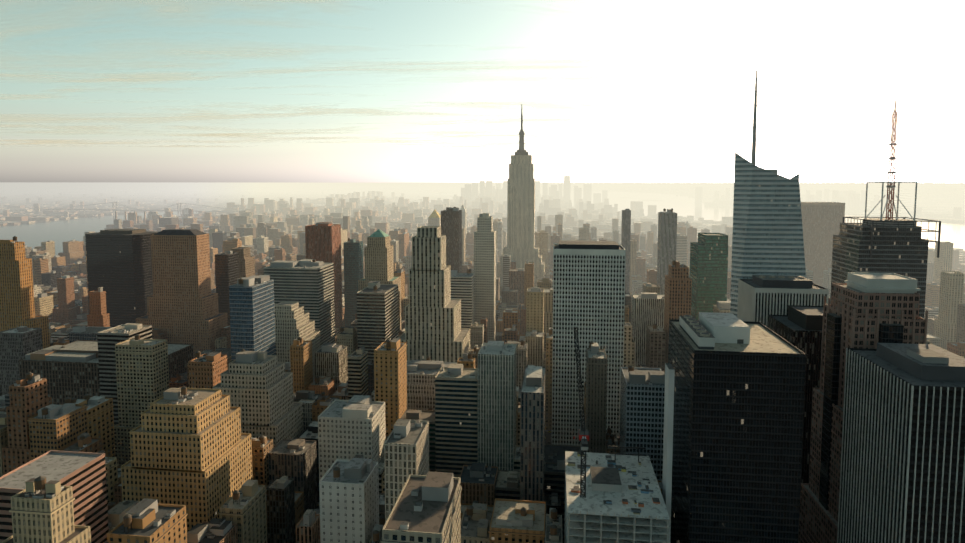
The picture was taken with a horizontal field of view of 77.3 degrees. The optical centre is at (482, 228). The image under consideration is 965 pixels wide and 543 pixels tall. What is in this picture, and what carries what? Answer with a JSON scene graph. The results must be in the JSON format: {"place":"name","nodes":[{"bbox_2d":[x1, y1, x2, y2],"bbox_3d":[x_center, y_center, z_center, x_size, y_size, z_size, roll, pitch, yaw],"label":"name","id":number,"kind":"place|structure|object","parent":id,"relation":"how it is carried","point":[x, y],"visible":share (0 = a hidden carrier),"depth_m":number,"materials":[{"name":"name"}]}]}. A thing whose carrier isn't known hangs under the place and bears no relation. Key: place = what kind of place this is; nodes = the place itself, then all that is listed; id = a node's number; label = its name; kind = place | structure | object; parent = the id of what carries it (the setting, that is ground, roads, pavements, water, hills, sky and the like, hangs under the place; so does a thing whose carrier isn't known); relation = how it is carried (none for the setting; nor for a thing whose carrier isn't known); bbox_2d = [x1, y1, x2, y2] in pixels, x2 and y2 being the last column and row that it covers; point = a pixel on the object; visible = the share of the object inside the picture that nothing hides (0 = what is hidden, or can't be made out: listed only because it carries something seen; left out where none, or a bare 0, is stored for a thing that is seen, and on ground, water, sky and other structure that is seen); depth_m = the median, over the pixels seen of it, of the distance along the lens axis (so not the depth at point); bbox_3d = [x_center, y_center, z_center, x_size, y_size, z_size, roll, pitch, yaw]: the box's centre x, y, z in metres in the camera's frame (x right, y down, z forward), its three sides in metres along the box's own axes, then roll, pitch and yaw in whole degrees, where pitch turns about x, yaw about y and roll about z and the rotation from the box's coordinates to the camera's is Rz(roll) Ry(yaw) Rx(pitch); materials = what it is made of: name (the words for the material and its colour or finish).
{"place":"outdoors","nodes":[
{"label":"outdoors","id":0,"kind":"place"},
{"bbox_2d":[318,206,620,508],"bbox_3d":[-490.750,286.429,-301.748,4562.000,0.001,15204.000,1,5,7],"label":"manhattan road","id":1,"kind":"structure","parent":0,"point":[548,436],"depth_m":624.50,"materials":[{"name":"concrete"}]},
{"bbox_2d":[0,0,964,146],"bbox_3d":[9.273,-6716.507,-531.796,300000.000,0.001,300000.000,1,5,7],"label":"cloud","id":2,"kind":"structure","parent":0,"point":[780,49],"depth_m":38706.22,"materials":[{"name":"white"}]},
{"bbox_2d":[0,186,964,255],"bbox_3d":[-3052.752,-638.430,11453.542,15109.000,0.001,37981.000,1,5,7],"label":"water","id":3,"kind":"structure","parent":0,"point":[57,232],"depth_m":3898.00,"materials":[{"name":"grey liquid"}]},
{"bbox_2d":[0,182,964,224],"bbox_3d":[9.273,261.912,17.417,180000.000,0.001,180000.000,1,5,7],"label":"ground","id":4,"kind":"structure","parent":0,"point":[298,184],"depth_m":33855.62,"materials":[{"name":"grey"}]},
{"bbox_2d":[0,236,49,348],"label":"orange brick tower","id":5,"kind":"structure","parent":4,"relation":"on","point":[17,308],"depth_m":676.68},
{"bbox_2d":[0,450,108,542],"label":"pink block","id":6,"kind":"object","parent":4,"relation":"on","point":[83,474],"visible":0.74,"depth_m":312.95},
{"bbox_2d":[19,340,192,404],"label":"office building","id":7,"kind":"structure","parent":4,"relation":"on","point":[71,369],"depth_m":587.91,"materials":[{"name":"grey concrete"}]},
{"bbox_2d":[30,349,56,359],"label":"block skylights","id":8,"kind":"object","parent":7,"relation":"on","point":[40,354],"visible":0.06,"depth_m":593.62,"materials":[{"name":"beige concrete"}]},
{"bbox_2d":[85,229,157,326],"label":"skyscraper","id":9,"kind":"structure","parent":4,"relation":"on","point":[119,265],"depth_m":879.63,"materials":[{"name":"black glass"}]},
{"bbox_2d":[136,233,227,358],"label":"skyscraper","id":10,"kind":"structure","parent":4,"relation":"on","point":[182,304],"depth_m":779.87,"materials":[{"name":"brown brick"}]},
{"bbox_2d":[154,229,205,234],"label":"flat roof","id":11,"kind":"structure","parent":10,"relation":"on","point":[181,232],"depth_m":780.35,"materials":[{"name":"grey concrete"}]},
{"bbox_2d":[121,386,252,531],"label":"stepped building","id":12,"kind":"structure","parent":4,"relation":"on","point":[191,449],"depth_m":369.96,"materials":[{"name":"beige stone"}]},
{"bbox_2d":[215,251,239,324],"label":"tower slab","id":13,"kind":"structure","parent":4,"relation":"on","point":[226,269],"depth_m":881.33,"materials":[{"name":"grey concrete"}]},
{"bbox_2d":[231,247,254,277],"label":"building","id":14,"kind":"structure","parent":4,"relation":"on","point":[246,264],"depth_m":965.51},
{"bbox_2d":[229,275,275,360],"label":"office building","id":15,"kind":"structure","parent":4,"relation":"on","point":[252,315],"depth_m":560.85,"materials":[{"name":"blue glass"}]},
{"bbox_2d":[44,183,462,229],"bbox_3d":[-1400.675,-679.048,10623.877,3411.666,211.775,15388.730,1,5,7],"label":"bridges and powerplant","id":16,"kind":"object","parent":4,"relation":"on","point":[111,226],"visible":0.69,"depth_m":4470.77,"materials":[{"name":"grey"}]},
{"bbox_2d":[213,349,303,447],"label":"stepped building","id":17,"kind":"structure","parent":4,"relation":"on","point":[257,386],"depth_m":471.46,"materials":[{"name":"grey concrete"}]},
{"bbox_2d":[275,302,319,380],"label":"ziggurat tower","id":18,"kind":"structure","parent":4,"relation":"on","point":[292,321],"depth_m":650.15,"materials":[{"name":"white concrete"}]},
{"bbox_2d":[264,259,334,347],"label":"office building","id":19,"kind":"structure","parent":4,"relation":"on","point":[308,284],"depth_m":742.24,"materials":[{"name":"grey concrete"}]},
{"bbox_2d":[305,222,342,331],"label":"skyscraper","id":20,"kind":"structure","parent":4,"relation":"on","point":[323,241],"depth_m":943.98,"materials":[{"name":"red brick"}]},
{"bbox_2d":[319,458,378,542],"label":"white tower","id":21,"kind":"structure","parent":4,"relation":"on","point":[349,499],"depth_m":323.49,"materials":[{"name":"white concrete"}]},
{"bbox_2d":[318,395,385,480],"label":"white tower","id":22,"kind":"structure","parent":4,"relation":"on","point":[352,427],"depth_m":427.43,"materials":[{"name":"white concrete"}]},
{"bbox_2d":[343,238,363,325],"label":"teal tower","id":23,"kind":"structure","parent":4,"relation":"on","point":[353,263],"depth_m":992.27,"materials":[{"name":"teal glass"}]},
{"bbox_2d":[357,281,398,361],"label":"office building","id":24,"kind":"structure","parent":4,"relation":"on","point":[377,315],"depth_m":669.92,"materials":[{"name":"beige concrete"}]},
{"bbox_2d":[358,236,400,330],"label":"skyscraper","id":25,"kind":"structure","parent":4,"relation":"on","point":[378,259],"depth_m":787.84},
{"bbox_2d":[369,229,388,236],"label":"pyramid roof","id":26,"kind":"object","parent":25,"relation":"on","point":[378,233],"visible":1,"depth_m":792.40,"materials":[{"name":"teal metal"}]},
{"bbox_2d":[372,356,456,410],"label":"office building","id":27,"kind":"structure","parent":4,"relation":"on","point":[421,374],"depth_m":546.77,"materials":[{"name":"beige concrete"}]},
{"bbox_2d":[399,226,469,361],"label":"skyscraper","id":28,"kind":"structure","parent":4,"relation":"on","point":[434,331],"depth_m":616.85,"materials":[{"name":"beige stone"}]},
{"bbox_2d":[428,218,440,225],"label":"building tower","id":29,"kind":"structure","parent":4,"relation":"on","point":[434,221],"depth_m":1885.22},
{"bbox_2d":[428,210,440,217],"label":"pyramid roof","id":30,"kind":"structure","parent":29,"relation":"on","point":[435,214],"depth_m":1890.57,"materials":[{"name":"gold metal"}]},
{"bbox_2d":[441,207,461,272],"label":"dark brown tower","id":31,"kind":"structure","parent":4,"relation":"on","point":[451,223],"depth_m":1119.19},
{"bbox_2d":[451,269,474,327],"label":"tower","id":32,"kind":"structure","parent":4,"relation":"on","point":[463,287],"depth_m":817.87,"materials":[{"name":"grey concrete"}]},
{"bbox_2d":[462,211,466,237],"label":"skyscraper","id":33,"kind":"structure","parent":4,"relation":"on","point":[464,219],"depth_m":2107.04,"materials":[{"name":"grey concrete"}]},
{"bbox_2d":[0,185,964,225],"bbox_3d":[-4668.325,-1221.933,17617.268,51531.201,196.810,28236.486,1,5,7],"label":"water","id":34,"kind":"structure","parent":4,"relation":"on","point":[19,209],"depth_m":8100.10,"materials":[{"name":"grey liquid"}]},
{"bbox_2d":[0,287,964,542],"bbox_3d":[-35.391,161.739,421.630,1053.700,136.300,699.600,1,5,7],"label":"city","id":35,"kind":"object","parent":4,"relation":"on","point":[473,457],"visible":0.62,"depth_m":445.25},
{"bbox_2d":[474,213,495,342],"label":"skyscraper","id":36,"kind":"structure","parent":4,"relation":"on","point":[485,262],"depth_m":862.56,"materials":[{"name":"grey concrete"}]},
{"bbox_2d":[25,214,964,357],"bbox_3d":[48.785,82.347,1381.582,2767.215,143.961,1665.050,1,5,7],"label":"city","id":37,"kind":"object","parent":4,"relation":"on","point":[60,289],"visible":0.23,"depth_m":1217.77},
{"bbox_2d":[34,181,964,270],"bbox_3d":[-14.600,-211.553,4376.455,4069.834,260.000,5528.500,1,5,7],"label":"city","id":38,"kind":"object","parent":4,"relation":"on","point":[274,221],"visible":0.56,"depth_m":3549.71},
{"bbox_2d":[497,104,543,286],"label":"skyscraper","id":39,"kind":"structure","parent":4,"relation":"on","point":[520,248],"depth_m":1331.60,"materials":[{"name":"grey stone"}]},
{"bbox_2d":[574,327,588,497],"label":"tower crane","id":40,"kind":"object","parent":4,"relation":"on","point":[583,436],"visible":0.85,"depth_m":327.09,"materials":[{"name":"metal"}]},
{"bbox_2d":[552,241,624,445],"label":"skyscraper","id":41,"kind":"structure","parent":4,"relation":"on","point":[589,289],"depth_m":539.07,"materials":[{"name":"white concrete"}]},
{"bbox_2d":[493,176,702,205],"bbox_3d":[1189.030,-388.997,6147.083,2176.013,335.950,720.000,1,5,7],"label":"distant skyscrapers","id":42,"kind":"structure","parent":4,"relation":"on","point":[587,190],"depth_m":6107.39,"materials":[{"name":"grey concrete"}]},
{"bbox_2d":[564,446,669,542],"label":"construction site floors","id":43,"kind":"structure","parent":4,"relation":"on","point":[623,501],"depth_m":322.60,"materials":[{"name":"grey concrete"}]},
{"bbox_2d":[621,209,630,292],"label":"grey tower","id":44,"kind":"structure","parent":4,"relation":"on","point":[626,230],"depth_m":1129.44,"materials":[{"name":"grey concrete"}]},
{"bbox_2d":[619,365,664,480],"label":"office building","id":45,"kind":"structure","parent":4,"relation":"on","point":[642,407],"depth_m":429.92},
{"bbox_2d":[657,208,676,293],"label":"grey tower","id":46,"kind":"structure","parent":4,"relation":"on","point":[667,236],"depth_m":974.52,"materials":[{"name":"grey concrete"}]},
{"bbox_2d":[664,260,691,362],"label":"high-rise building","id":47,"kind":"structure","parent":4,"relation":"on","point":[678,292],"depth_m":635.93,"materials":[{"name":"brown brick"}]},
{"bbox_2d":[689,233,727,319],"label":"skyscraper","id":48,"kind":"structure","parent":4,"relation":"on","point":[708,263],"depth_m":697.76,"materials":[{"name":"green glass"}]},
{"bbox_2d":[662,312,805,542],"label":"skyscraper","id":49,"kind":"structure","parent":4,"relation":"on","point":[733,416],"depth_m":320.04,"materials":[{"name":"black glass"}]},
{"bbox_2d":[730,70,805,316],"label":"skyscraper","id":50,"kind":"structure","parent":4,"relation":"on","point":[767,237],"depth_m":533.26,"materials":[{"name":"glass"}]},
{"bbox_2d":[737,275,828,326],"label":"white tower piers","id":51,"kind":"structure","parent":4,"relation":"on","point":[761,298],"depth_m":480.70,"materials":[{"name":"white concrete"}]},
{"bbox_2d":[768,305,822,515],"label":"black tower","id":52,"kind":"structure","parent":4,"relation":"on","point":[799,327],"depth_m":425.15,"materials":[{"name":"black glass"}]},
{"bbox_2d":[801,202,844,286],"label":"skyscraper","id":53,"kind":"structure","parent":4,"relation":"on","point":[821,221],"depth_m":1228.12,"materials":[{"name":"grey"}]},
{"bbox_2d":[798,272,927,542],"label":"pink granite tower","id":54,"kind":"structure","parent":4,"relation":"on","point":[867,310],"depth_m":359.24,"materials":[{"name":"stone"}]},
{"bbox_2d":[830,100,940,343],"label":"tower with antenna mast","id":55,"kind":"structure","parent":4,"relation":"on","point":[886,244],"depth_m":538.75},
{"bbox_2d":[837,343,964,542],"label":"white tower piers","id":56,"kind":"structure","parent":4,"relation":"on","point":[902,475],"depth_m":285.25,"materials":[{"name":"white concrete"}]},
{"bbox_2d":[0,0,964,182],"label":"sky","id":57,"kind":"structure","parent":0,"point":[394,25],"materials":[{"name":"white"}]}
]}

